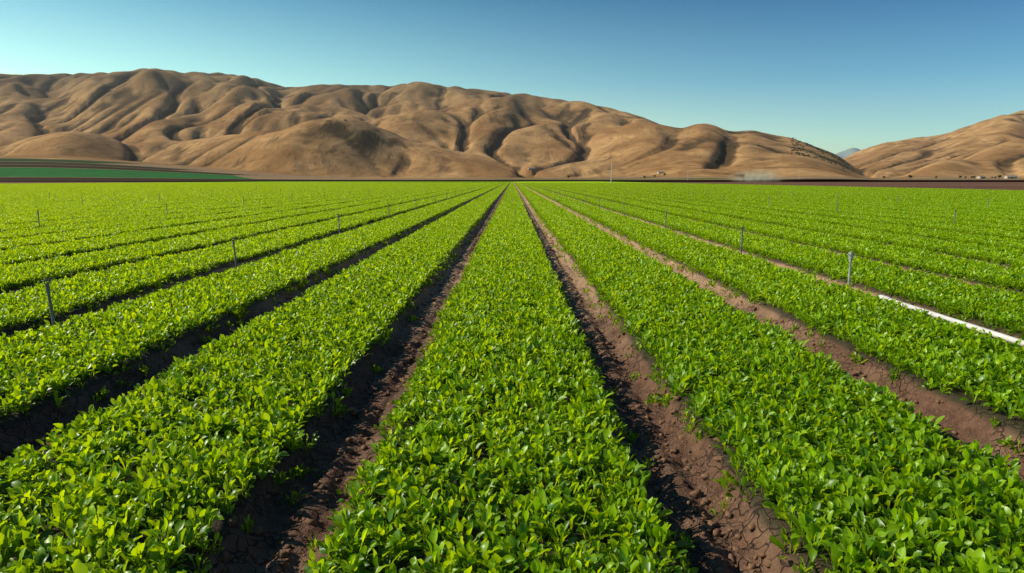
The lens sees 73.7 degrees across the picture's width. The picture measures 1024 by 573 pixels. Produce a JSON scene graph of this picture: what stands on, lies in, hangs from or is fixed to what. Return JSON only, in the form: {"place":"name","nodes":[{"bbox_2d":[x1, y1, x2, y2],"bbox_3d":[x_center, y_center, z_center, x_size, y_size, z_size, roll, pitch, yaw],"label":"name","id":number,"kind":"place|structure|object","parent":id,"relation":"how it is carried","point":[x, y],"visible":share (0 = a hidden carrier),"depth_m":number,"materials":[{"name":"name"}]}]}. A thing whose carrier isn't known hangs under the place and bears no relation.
{"place":"outdoors","nodes":[
{"label":"outdoors","id":0,"kind":"place"},
{"bbox_2d":[0,68,1023,180],"bbox_3d":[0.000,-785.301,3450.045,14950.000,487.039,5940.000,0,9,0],"label":"hills","id":1,"kind":"structure","parent":0,"point":[147,124],"depth_m":2002.29,"materials":[{"name":"brown soil"}]},
{"bbox_2d":[0,181,1023,572],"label":"field soil","id":2,"kind":"structure","parent":0,"point":[276,511],"depth_m":4.84,"materials":[{"name":"brown soil"}]},
{"bbox_2d":[41,277,55,325],"bbox_3d":[-4.798,0.297,7.125,0.111,0.802,0.056,-3,10,0],"label":"sprinkler riser","id":3,"kind":"object","parent":2,"relation":"on","point":[47,288],"visible":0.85,"depth_m":7.09,"materials":[{"name":"metal"}]},
{"bbox_2d":[231,237,236,266],"bbox_3d":[-5.097,-0.536,12.568,0.111,0.759,0.055,-3,9,0],"label":"sprinkler riser","id":4,"kind":"object","parent":2,"relation":"on","point":[233,242],"visible":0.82,"depth_m":12.54,"materials":[{"name":"metal"}]},
{"bbox_2d":[143,181,648,182],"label":"spinach rows","id":5,"kind":"object","parent":2,"relation":"on","point":[410,182],"visible":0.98,"depth_m":359.68,"materials":[{"name":"green plant"}]},
{"bbox_2d":[0,182,1023,572],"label":"spinach crop","id":6,"kind":"object","parent":2,"relation":"on","point":[666,308],"visible":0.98,"depth_m":5.69,"materials":[{"name":"green plant"}]},
{"bbox_2d":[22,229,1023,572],"bbox_3d":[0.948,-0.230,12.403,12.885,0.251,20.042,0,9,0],"label":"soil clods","id":7,"kind":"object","parent":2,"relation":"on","point":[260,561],"visible":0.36,"depth_m":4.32,"materials":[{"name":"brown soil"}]},
{"bbox_2d":[740,226,744,253],"bbox_3d":[4.854,-0.864,14.440,0.111,0.836,0.055,1,9,0],"label":"sprinkler riser","id":8,"kind":"object","parent":2,"relation":"on","point":[741,238],"visible":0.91,"depth_m":14.40,"materials":[{"name":"metal"}]},
{"bbox_2d":[847,252,853,287],"bbox_3d":[4.742,-0.091,9.603,0.108,0.802,0.063,-9,12,-44],"label":"sprinkler riser","id":9,"kind":"object","parent":2,"relation":"on","point":[850,256],"visible":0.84,"depth_m":9.56,"materials":[{"name":"metal"}]},
{"bbox_2d":[879,294,1023,345],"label":"irrigation pipe","id":10,"kind":"object","parent":2,"relation":"on","point":[1008,338],"visible":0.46,"depth_m":7.77,"materials":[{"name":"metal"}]},
{"bbox_2d":[0,180,1023,189],"bbox_3d":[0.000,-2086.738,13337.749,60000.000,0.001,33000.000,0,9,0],"label":"ground","id":11,"kind":"structure","parent":0,"point":[990,184],"depth_m":445.21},
{"bbox_2d":[567,173,1001,178],"bbox_3d":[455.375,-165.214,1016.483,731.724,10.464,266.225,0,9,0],"label":"distant trees","id":12,"kind":"object","parent":11,"relation":"on","point":[743,175],"visible":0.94,"depth_m":1061.42,"materials":[{"name":"green plant"}]},
{"bbox_2d":[0,0,1023,153],"label":"sky","id":13,"kind":"structure","parent":0,"point":[833,76],"materials":[{"name":"blue"}]},
{"bbox_2d":[836,148,859,158],"bbox_3d":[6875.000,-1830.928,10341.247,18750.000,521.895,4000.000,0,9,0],"label":"distant hills","id":14,"kind":"structure","parent":0,"point":[845,153],"depth_m":9860.57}
]}

